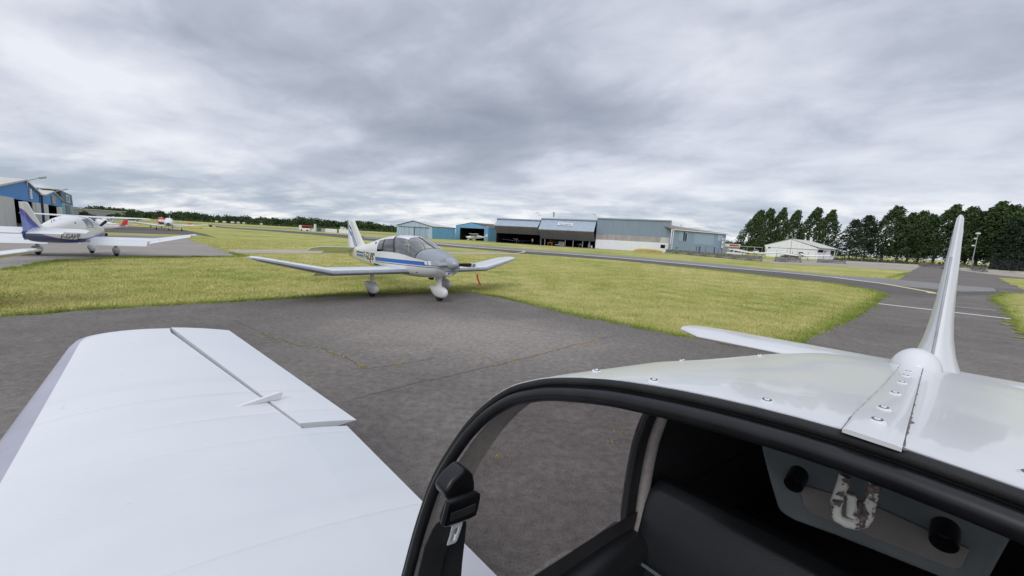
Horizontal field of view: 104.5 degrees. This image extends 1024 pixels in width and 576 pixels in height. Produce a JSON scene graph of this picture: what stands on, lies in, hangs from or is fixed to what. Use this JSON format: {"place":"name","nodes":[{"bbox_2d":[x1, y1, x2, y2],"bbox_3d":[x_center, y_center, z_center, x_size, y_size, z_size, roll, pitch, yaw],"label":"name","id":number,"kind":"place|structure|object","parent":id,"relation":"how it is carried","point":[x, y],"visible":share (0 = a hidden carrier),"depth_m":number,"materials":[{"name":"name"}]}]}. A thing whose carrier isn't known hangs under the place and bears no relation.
{"place":"outdoors","nodes":[
{"label":"outdoors","id":0,"kind":"place"},
{"bbox_2d":[73,208,127,219],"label":"warehouse","id":1,"kind":"structure","parent":0,"point":[95,212],"depth_m":165.40,"materials":[{"name":"grey metal"}]},
{"bbox_2d":[17,222,212,236],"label":"hangar tarmac","id":2,"kind":"structure","parent":0,"point":[144,230],"depth_m":54.27,"materials":[{"name":"grey asphalt"}]},
{"bbox_2d":[38,190,62,221],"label":"hangar","id":3,"kind":"structure","parent":2,"relation":"on","point":[51,200],"depth_m":78.91,"materials":[{"name":"blue metal"}]},
{"bbox_2d":[44,204,49,221],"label":"sliding door","id":4,"kind":"structure","parent":3,"relation":"in","point":[46,210],"depth_m":68.83,"materials":[{"name":"grey metal"}]},
{"bbox_2d":[102,216,137,228],"bbox_3d":[-57.508,-9.312,55.840,5.674,1.725,5.826,6,8,21],"label":"light aircraft","id":5,"kind":"object","parent":2,"relation":"on","point":[104,219],"visible":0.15,"depth_m":56.96},
{"bbox_2d":[130,216,182,227],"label":"light aircraft","id":6,"kind":"object","parent":2,"relation":"on","point":[161,219],"visible":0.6,"depth_m":72.63,"materials":[{"name":"red paint"}]},
{"bbox_2d":[128,216,207,230],"bbox_3d":[-53.337,-10.175,62.015,7.876,2.300,7.701,3,7,1],"label":"light aircraft","id":7,"kind":"object","parent":2,"relation":"on","point":[168,222],"visible":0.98,"depth_m":60.71},
{"bbox_2d":[325,228,336,232],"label":"wall","id":8,"kind":"structure","parent":0,"point":[331,230],"depth_m":128.94,"materials":[{"name":"white paint"}]},
{"bbox_2d":[339,229,347,233],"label":"wall","id":9,"kind":"structure","parent":0,"point":[343,231],"depth_m":127.95,"materials":[{"name":"white paint"}]},
{"bbox_2d":[230,250,520,254],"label":"path","id":10,"kind":"structure","parent":0,"point":[271,251],"depth_m":29.26,"materials":[{"name":"grey asphalt"}]},
{"bbox_2d":[0,218,1023,344],"bbox_3d":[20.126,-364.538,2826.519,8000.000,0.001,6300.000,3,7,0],"label":"ground","id":11,"kind":"structure","parent":0,"point":[235,235],"depth_m":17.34,"materials":[{"name":"green plant"}]},
{"bbox_2d":[0,177,44,226],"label":"hangar","id":12,"kind":"structure","parent":11,"relation":"on","point":[13,191],"depth_m":47.07,"materials":[{"name":"blue metal"}]},
{"bbox_2d":[0,196,16,226],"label":"sliding door","id":13,"kind":"structure","parent":12,"relation":"in","point":[7,206],"depth_m":41.05,"materials":[{"name":"grey metal"}]},
{"bbox_2d":[32,202,35,214],"bbox_3d":[-68.775,-10.777,57.056,2.720,3.082,0.100,10,10,44],"label":"sliding door","id":14,"kind":"structure","parent":12,"relation":"in","point":[33,203],"depth_m":56.65,"materials":[{"name":"grey metal"}]},
{"bbox_2d":[26,176,46,186],"bbox_3d":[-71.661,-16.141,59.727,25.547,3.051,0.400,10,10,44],"label":"floodlight","id":15,"kind":"object","parent":12,"relation":"attached to","point":[43,177],"visible":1,"depth_m":58.82,"materials":[{"name":"grey metal"}]},
{"bbox_2d":[35,202,41,222],"bbox_3d":[-72.607,-11.492,60.780,6.824,3.120,0.100,10,10,44],"label":"sliding door","id":16,"kind":"structure","parent":12,"relation":"in","point":[37,205],"depth_m":60.65,"materials":[{"name":"grey metal"}]},
{"bbox_2d":[35,187,73,214],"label":"hangar","id":17,"kind":"structure","parent":11,"relation":"on","point":[67,204],"depth_m":106.61,"materials":[{"name":"blue metal"}]},
{"bbox_2d":[65,205,70,214],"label":"door","id":18,"kind":"structure","parent":17,"relation":"in","point":[68,210],"depth_m":111.38,"materials":[{"name":"grey metal"}]},
{"bbox_2d":[78,210,93,215],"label":"round tree","id":19,"kind":"object","parent":11,"relation":"on","point":[84,213],"visible":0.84,"depth_m":126.85,"materials":[{"name":"green plant"}]},
{"bbox_2d":[105,213,120,218],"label":"round tree","id":20,"kind":"object","parent":11,"relation":"on","point":[110,215],"visible":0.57,"depth_m":123.15,"materials":[{"name":"green plant"}]},
{"bbox_2d":[0,232,235,268],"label":"parking apron","id":21,"kind":"object","parent":11,"relation":"on","point":[176,247],"visible":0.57,"depth_m":22.18,"materials":[{"name":"concrete"}]},
{"bbox_2d":[0,248,41,257],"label":"light aircraft","id":22,"kind":"object","parent":21,"relation":"on","point":[9,253],"visible":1,"depth_m":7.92,"materials":[{"name":"white metal"}]},
{"bbox_2d":[19,212,146,235],"bbox_3d":[-35.978,-5.402,34.727,5.600,1.774,9.120,4,7,8],"label":"light aircraft","id":23,"kind":"object","parent":21,"relation":"on","point":[107,225],"visible":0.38,"depth_m":34.39,"materials":[{"name":"white metal"}]},
{"bbox_2d":[0,201,196,255],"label":"light aircraft","id":24,"kind":"object","parent":21,"relation":"on","point":[63,229],"visible":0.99,"depth_m":16.97,"materials":[{"name":"white metal"}]},
{"bbox_2d":[115,210,139,216],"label":"round tree","id":25,"kind":"object","parent":11,"relation":"on","point":[126,212],"visible":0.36,"depth_m":116.08,"materials":[{"name":"green plant"}]},
{"bbox_2d":[120,212,144,221],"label":"round tree","id":26,"kind":"object","parent":11,"relation":"on","point":[136,215],"visible":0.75,"depth_m":110.39,"materials":[{"name":"green plant"}]},
{"bbox_2d":[73,205,396,231],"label":"woodland","id":27,"kind":"object","parent":11,"relation":"on","point":[325,223],"visible":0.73,"depth_m":374.57,"materials":[{"name":"green plant"}]},
{"bbox_2d":[110,219,396,234],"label":"runway","id":28,"kind":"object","parent":11,"relation":"on","point":[249,226],"visible":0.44,"depth_m":166.32,"materials":[{"name":"grey asphalt"}]},
{"bbox_2d":[151,216,396,232],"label":"hedge","id":29,"kind":"object","parent":11,"relation":"on","point":[269,224],"visible":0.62,"depth_m":305.15,"materials":[{"name":"green plant"}]},
{"bbox_2d":[299,225,311,230],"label":"control caravan","id":30,"kind":"object","parent":11,"relation":"on","point":[305,227],"visible":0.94,"depth_m":133.04,"materials":[{"name":"white metal"}]},
{"bbox_2d":[397,221,455,239],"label":"hangar","id":31,"kind":"structure","parent":11,"relation":"on","point":[425,230],"depth_m":120.51,"materials":[{"name":"metal"}]},
{"bbox_2d":[456,222,495,241],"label":"hangar","id":32,"kind":"structure","parent":11,"relation":"on","point":[463,231],"depth_m":129.29,"materials":[{"name":"blue metal"}]},
{"bbox_2d":[466,233,487,240],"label":"light aircraft","id":33,"kind":"object","parent":11,"relation":"on","point":[473,237],"visible":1,"depth_m":120.87,"materials":[{"name":"white metal"}]},
{"bbox_2d":[0,266,1023,575],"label":"apron","id":34,"kind":"object","parent":11,"relation":"on","point":[566,462],"visible":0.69,"depth_m":6.12,"materials":[{"name":"grey asphalt"}]},
{"bbox_2d":[234,320,431,368],"bbox_3d":[-3.592,0.918,6.707,4.678,0.001,0.929,6,8,21],"label":"pavement crack","id":35,"kind":"object","parent":34,"relation":"on","point":[325,348],"visible":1,"depth_m":6.36,"materials":[{"name":"black asphalt"}]},
{"bbox_2d":[246,220,515,300],"bbox_3d":[-3.329,-1.071,13.368,7.611,2.270,7.306,1,8,-13],"label":"light aircraft","id":36,"kind":"object","parent":34,"relation":"on","point":[391,255],"visible":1,"depth_m":11.63,"materials":[{"name":"white metal"}]},
{"bbox_2d":[256,332,637,495],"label":"weeds","id":37,"kind":"object","parent":34,"relation":"on","point":[490,367],"visible":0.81,"depth_m":6.07,"materials":[{"name":"green plant"}]},
{"bbox_2d":[354,334,619,398],"bbox_3d":[0.241,1.145,6.587,5.772,0.001,0.078,-4,10,-43],"label":"pavement crack","id":38,"kind":"object","parent":34,"relation":"on","point":[467,371],"visible":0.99,"depth_m":5.58,"materials":[{"name":"black asphalt"}]},
{"bbox_2d":[0,215,1023,575],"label":"light aircraft","id":39,"kind":"object","parent":34,"relation":"on","point":[174,451],"visible":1,"depth_m":1.35,"materials":[{"name":"white metal"}]},
{"bbox_2d":[879,303,1010,318],"bbox_3d":[16.698,0.872,15.649,3.825,0.001,0.300,10,10,43],"label":"holding line","id":40,"kind":"object","parent":34,"relation":"on","point":[955,312],"visible":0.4,"depth_m":15.28,"materials":[{"name":"paint"}]},
{"bbox_2d":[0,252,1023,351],"bbox_3d":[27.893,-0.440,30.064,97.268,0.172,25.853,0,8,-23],"label":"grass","id":41,"kind":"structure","parent":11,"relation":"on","point":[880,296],"depth_m":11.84,"materials":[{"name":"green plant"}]},
{"bbox_2d":[494,218,540,244],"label":"hangar","id":42,"kind":"structure","parent":11,"relation":"on","point":[527,230],"depth_m":114.70,"materials":[{"name":"grey metal"}]},
{"bbox_2d":[494,226,537,230],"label":"door leaf","id":43,"kind":"structure","parent":42,"relation":"in","point":[496,227],"depth_m":112.60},
{"bbox_2d":[494,220,539,226],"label":"door leaf","id":44,"kind":"structure","parent":42,"relation":"in","point":[499,222],"depth_m":112.98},
{"bbox_2d":[496,229,538,234],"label":"door leaf","id":45,"kind":"structure","parent":42,"relation":"in","point":[510,231],"depth_m":113.72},
{"bbox_2d":[494,242,611,249],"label":"hangar apron","id":46,"kind":"object","parent":11,"relation":"on","point":[548,245],"visible":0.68,"depth_m":110.02,"materials":[{"name":"concrete"}]},
{"bbox_2d":[538,218,600,247],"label":"hangar","id":47,"kind":"structure","parent":11,"relation":"on","point":[577,231],"depth_m":108.53,"materials":[{"name":"black metal"}]},
{"bbox_2d":[538,229,593,235],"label":"door leaf","id":48,"kind":"structure","parent":47,"relation":"in","point":[540,231],"depth_m":107.31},
{"bbox_2d":[539,233,594,240],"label":"door leaf","id":49,"kind":"structure","parent":47,"relation":"in","point":[542,235],"depth_m":108.59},
{"bbox_2d":[539,220,595,231],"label":"door leaf","id":50,"kind":"structure","parent":47,"relation":"in","point":[587,226],"depth_m":107.48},
{"bbox_2d":[216,226,1001,295],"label":"taxiway","id":51,"kind":"structure","parent":11,"relation":"on","point":[888,289],"depth_m":35.13,"materials":[{"name":"grey asphalt"}]},
{"bbox_2d":[443,244,876,282],"bbox_3d":[9.036,-4.185,51.275,57.576,0.001,6.477,10,10,42],"label":"taxiway line","id":52,"kind":"object","parent":51,"relation":"on","point":[672,262],"visible":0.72,"depth_m":44.55,"materials":[{"name":"white paint"}]},
{"bbox_2d":[880,283,936,293],"bbox_3d":[26.428,0.001,26.473,0.788,0.001,7.149,6,8,23],"label":"taxiway line","id":53,"kind":"object","parent":51,"relation":"on","point":[911,288],"visible":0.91,"depth_m":26.16,"materials":[{"name":"yellow paint"}]},
{"bbox_2d":[595,218,671,252],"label":"hangar","id":54,"kind":"structure","parent":11,"relation":"on","point":[616,230],"depth_m":103.16,"materials":[{"name":"grey metal"}]},
{"bbox_2d":[665,249,674,253],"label":"concrete barrier","id":55,"kind":"object","parent":11,"relation":"on","point":[670,251],"visible":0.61,"depth_m":98.18,"materials":[{"name":"grey concrete"}]},
{"bbox_2d":[364,236,995,291],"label":"taxiway shoulder","id":56,"kind":"object","parent":11,"relation":"on","point":[929,285],"visible":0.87,"depth_m":39.86},
{"bbox_2d":[674,250,688,254],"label":"concrete barrier","id":57,"kind":"object","parent":11,"relation":"on","point":[684,252],"visible":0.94,"depth_m":93.64,"materials":[{"name":"grey concrete"}]},
{"bbox_2d":[688,251,702,255],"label":"concrete barrier","id":58,"kind":"object","parent":11,"relation":"on","point":[695,253],"visible":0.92,"depth_m":87.93,"materials":[{"name":"grey concrete"}]},
{"bbox_2d":[664,225,727,252],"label":"shed","id":59,"kind":"structure","parent":11,"relation":"on","point":[686,239],"depth_m":101.98,"materials":[{"name":"blue metal"}]},
{"bbox_2d":[696,246,721,252],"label":"metal gate","id":60,"kind":"structure","parent":11,"relation":"on","point":[708,250],"depth_m":96.76,"materials":[{"name":"grey metal"}]},
{"bbox_2d":[702,252,716,256],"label":"concrete barrier","id":61,"kind":"object","parent":11,"relation":"on","point":[708,254],"visible":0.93,"depth_m":83.57,"materials":[{"name":"grey concrete"}]},
{"bbox_2d":[716,253,732,258],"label":"concrete barrier","id":62,"kind":"object","parent":11,"relation":"on","point":[724,255],"visible":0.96,"depth_m":78.67,"materials":[{"name":"grey concrete"}]},
{"bbox_2d":[724,244,740,253],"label":"kiosk","id":63,"kind":"object","parent":11,"relation":"on","point":[730,246],"visible":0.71,"depth_m":147.21,"materials":[{"name":"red paint"}]},
{"bbox_2d":[726,249,744,254],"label":"parked van","id":64,"kind":"object","parent":11,"relation":"on","point":[735,252],"visible":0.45,"depth_m":102.52,"materials":[{"name":"white metal"}]},
{"bbox_2d":[731,254,747,259],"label":"concrete barrier","id":65,"kind":"object","parent":11,"relation":"on","point":[739,257],"visible":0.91,"depth_m":74.18,"materials":[{"name":"grey concrete"}]},
{"bbox_2d":[735,209,771,253],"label":"poplar tree","id":66,"kind":"object","parent":11,"relation":"on","point":[757,219],"visible":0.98,"depth_m":171.62,"materials":[{"name":"green plant"}]},
{"bbox_2d":[747,255,762,260],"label":"concrete barrier","id":67,"kind":"object","parent":11,"relation":"on","point":[754,258],"visible":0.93,"depth_m":71.83,"materials":[{"name":"grey concrete"}]},
{"bbox_2d":[729,247,784,257],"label":"light aircraft","id":68,"kind":"object","parent":11,"relation":"on","point":[755,252],"visible":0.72,"depth_m":96.25,"materials":[{"name":"white metal"}]},
{"bbox_2d":[748,208,779,252],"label":"poplar tree","id":69,"kind":"object","parent":11,"relation":"on","point":[770,216],"visible":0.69,"depth_m":175.38,"materials":[{"name":"green plant"}]},
{"bbox_2d":[761,207,794,248],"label":"poplar tree","id":70,"kind":"object","parent":11,"relation":"on","point":[783,217],"visible":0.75,"depth_m":173.40,"materials":[{"name":"green plant"}]},
{"bbox_2d":[725,240,840,253],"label":"woodland","id":71,"kind":"object","parent":11,"relation":"on","point":[729,242],"visible":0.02,"depth_m":398.62,"materials":[{"name":"green plant"}]},
{"bbox_2d":[780,254,798,257],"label":"parked car","id":72,"kind":"object","parent":11,"relation":"on","point":[788,256],"visible":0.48,"depth_m":114.58,"materials":[{"name":"clear metal"}]},
{"bbox_2d":[776,209,806,241],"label":"poplar tree","id":73,"kind":"object","parent":11,"relation":"on","point":[795,217],"visible":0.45,"depth_m":177.27,"materials":[{"name":"green plant"}]},
{"bbox_2d":[764,237,838,259],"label":"hangar","id":74,"kind":"structure","parent":11,"relation":"on","point":[785,246],"depth_m":134.21,"materials":[{"name":"white metal"}]},
{"bbox_2d":[769,247,786,256],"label":"sliding door","id":75,"kind":"structure","parent":74,"relation":"in","point":[771,249],"depth_m":135.42,"materials":[{"name":"white metal"}]},
{"bbox_2d":[787,249,808,258],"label":"sliding door","id":76,"kind":"structure","parent":74,"relation":"in","point":[805,252],"depth_m":132.93,"materials":[{"name":"white metal"}]},
{"bbox_2d":[790,206,826,247],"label":"poplar tree","id":77,"kind":"object","parent":11,"relation":"on","point":[816,215],"visible":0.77,"depth_m":172.75,"materials":[{"name":"green plant"}]},
{"bbox_2d":[808,209,844,247],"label":"poplar tree","id":78,"kind":"object","parent":11,"relation":"on","point":[831,217],"visible":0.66,"depth_m":175.13,"materials":[{"name":"green plant"}]},
{"bbox_2d":[834,218,869,257],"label":"conifer tree","id":79,"kind":"object","parent":11,"relation":"on","point":[853,232],"visible":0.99,"depth_m":164.68,"materials":[{"name":"green plant"}]},
{"bbox_2d":[843,215,890,258],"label":"conifer tree","id":80,"kind":"object","parent":11,"relation":"on","point":[869,221],"visible":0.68,"depth_m":167.91,"materials":[{"name":"green plant"}]},
{"bbox_2d":[763,260,1023,276],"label":"yard","id":81,"kind":"structure","parent":11,"relation":"on","point":[875,266],"depth_m":78.20,"materials":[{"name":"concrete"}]},
{"bbox_2d":[774,257,801,262],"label":"concrete barrier","id":82,"kind":"object","parent":81,"relation":"on","point":[787,259],"visible":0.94,"depth_m":76.67,"materials":[{"name":"grey concrete"}]},
{"bbox_2d":[778,250,830,260],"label":"light aircraft","id":83,"kind":"object","parent":81,"relation":"on","point":[801,254],"visible":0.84,"depth_m":97.12,"materials":[{"name":"white metal"}]},
{"bbox_2d":[817,259,845,263],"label":"concrete barrier","id":84,"kind":"object","parent":81,"relation":"on","point":[831,261],"visible":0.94,"depth_m":86.97,"materials":[{"name":"grey concrete"}]},
{"bbox_2d":[817,253,927,263],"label":"wire fence","id":85,"kind":"object","parent":81,"relation":"on","point":[877,260],"visible":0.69,"depth_m":121.71,"materials":[{"name":"metal"}]},
{"bbox_2d":[860,205,914,260],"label":"poplar tree","id":86,"kind":"object","parent":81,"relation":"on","point":[896,212],"visible":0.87,"depth_m":164.66,"materials":[{"name":"green plant"}]},
{"bbox_2d":[876,212,929,259],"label":"poplar tree","id":87,"kind":"object","parent":81,"relation":"on","point":[911,215],"visible":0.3,"depth_m":167.27,"materials":[{"name":"green plant"}]},
{"bbox_2d":[833,256,988,267],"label":"undergrowth","id":88,"kind":"object","parent":81,"relation":"on","point":[884,260],"visible":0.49,"depth_m":140.40,"materials":[{"name":"green plant"}]},
{"bbox_2d":[889,210,938,261],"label":"poplar tree","id":89,"kind":"object","parent":81,"relation":"on","point":[923,220],"visible":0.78,"depth_m":162.93,"materials":[{"name":"green plant"}]},
{"bbox_2d":[909,213,939,260],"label":"poplar tree","id":90,"kind":"object","parent":81,"relation":"on","point":[933,216],"visible":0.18,"depth_m":167.21,"materials":[{"name":"green plant"}]},
{"bbox_2d":[918,263,943,267],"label":"concrete barrier","id":91,"kind":"object","parent":81,"relation":"on","point":[932,265],"visible":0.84,"depth_m":104.20,"materials":[{"name":"grey concrete"}]},
{"bbox_2d":[909,204,978,262],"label":"poplar tree","id":92,"kind":"object","parent":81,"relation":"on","point":[953,213],"visible":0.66,"depth_m":159.26,"materials":[{"name":"green plant"}]},
{"bbox_2d":[959,265,988,271],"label":"concrete barrier","id":93,"kind":"object","parent":81,"relation":"on","point":[980,269],"visible":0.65,"depth_m":87.03,"materials":[{"name":"grey concrete"}]},
{"bbox_2d":[971,233,980,265],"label":"lamp post","id":94,"kind":"object","parent":81,"relation":"on","point":[974,248],"visible":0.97,"depth_m":90.73,"materials":[{"name":"grey metal"}]},
{"bbox_2d":[940,268,1023,273],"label":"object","id":95,"kind":"structure","parent":81,"relation":"on","point":[1002,271],"depth_m":86.31,"materials":[{"name":"soil"}]},
{"bbox_2d":[961,201,1014,264],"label":"poplar tree","id":96,"kind":"object","parent":81,"relation":"on","point":[1000,211],"visible":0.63,"depth_m":155.78,"materials":[{"name":"green plant"}]},
{"bbox_2d":[966,204,1023,264],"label":"poplar tree","id":97,"kind":"object","parent":81,"relation":"on","point":[1017,210],"visible":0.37,"depth_m":155.23,"materials":[{"name":"green plant"}]},
{"bbox_2d":[979,218,1023,263],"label":"conifer tree","id":98,"kind":"object","parent":81,"relation":"on","point":[1017,225],"visible":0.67,"depth_m":148.22,"materials":[{"name":"green plant"}]},
{"bbox_2d":[982,259,1023,270],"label":"wire fence","id":99,"kind":"object","parent":81,"relation":"on","point":[1003,267],"visible":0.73,"depth_m":100.96,"materials":[{"name":"grey metal"}]},
{"bbox_2d":[988,253,1023,270],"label":"hedge","id":100,"kind":"object","parent":81,"relation":"on","point":[1005,258],"visible":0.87,"depth_m":107.47,"materials":[{"name":"green plant"}]},
{"bbox_2d":[1003,227,1023,254],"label":"conifer tree","id":101,"kind":"object","parent":81,"relation":"on","point":[1019,240],"visible":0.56,"depth_m":144.00,"materials":[{"name":"green plant"}]},
{"bbox_2d":[935,206,993,262],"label":"poplar tree","id":102,"kind":"object","parent":11,"relation":"on","point":[972,213],"visible":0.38,"depth_m":160.07,"materials":[{"name":"green plant"}]},
{"bbox_2d":[960,210,985,263],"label":"poplar tree","id":103,"kind":"object","parent":11,"relation":"on","point":[981,211],"visible":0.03,"depth_m":166.71,"materials":[{"name":"green plant"}]},
{"bbox_2d":[0,0,1023,262],"label":"sky","id":104,"kind":"structure","parent":0,"point":[706,115],"materials":[{"name":"grey"}]},
{"bbox_2d":[633,248,662,253],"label":"tall grass","id":105,"kind":"structure","parent":0,"point":[647,250],"depth_m":91.19,"materials":[{"name":"yellow plant"}]},
{"bbox_2d":[846,262,917,265],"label":"yard patch","id":106,"kind":"object","parent":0,"point":[886,263],"visible":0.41,"depth_m":116.99,"materials":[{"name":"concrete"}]},
{"bbox_2d":[836,256,988,264],"bbox_3d":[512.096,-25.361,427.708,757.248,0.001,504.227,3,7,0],"label":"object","id":107,"kind":"structure","parent":0,"point":[908,260],"depth_m":369.00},
{"bbox_2d":[985,293,1023,337],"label":"lawn","id":108,"kind":"structure","parent":0,"point":[1020,305],"depth_m":19.61,"materials":[{"name":"green plant"}]},
{"bbox_2d":[1000,278,1023,289],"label":"lawn","id":109,"kind":"structure","parent":0,"point":[1016,282],"depth_m":45.07,"materials":[{"name":"green plant"}]}
]}

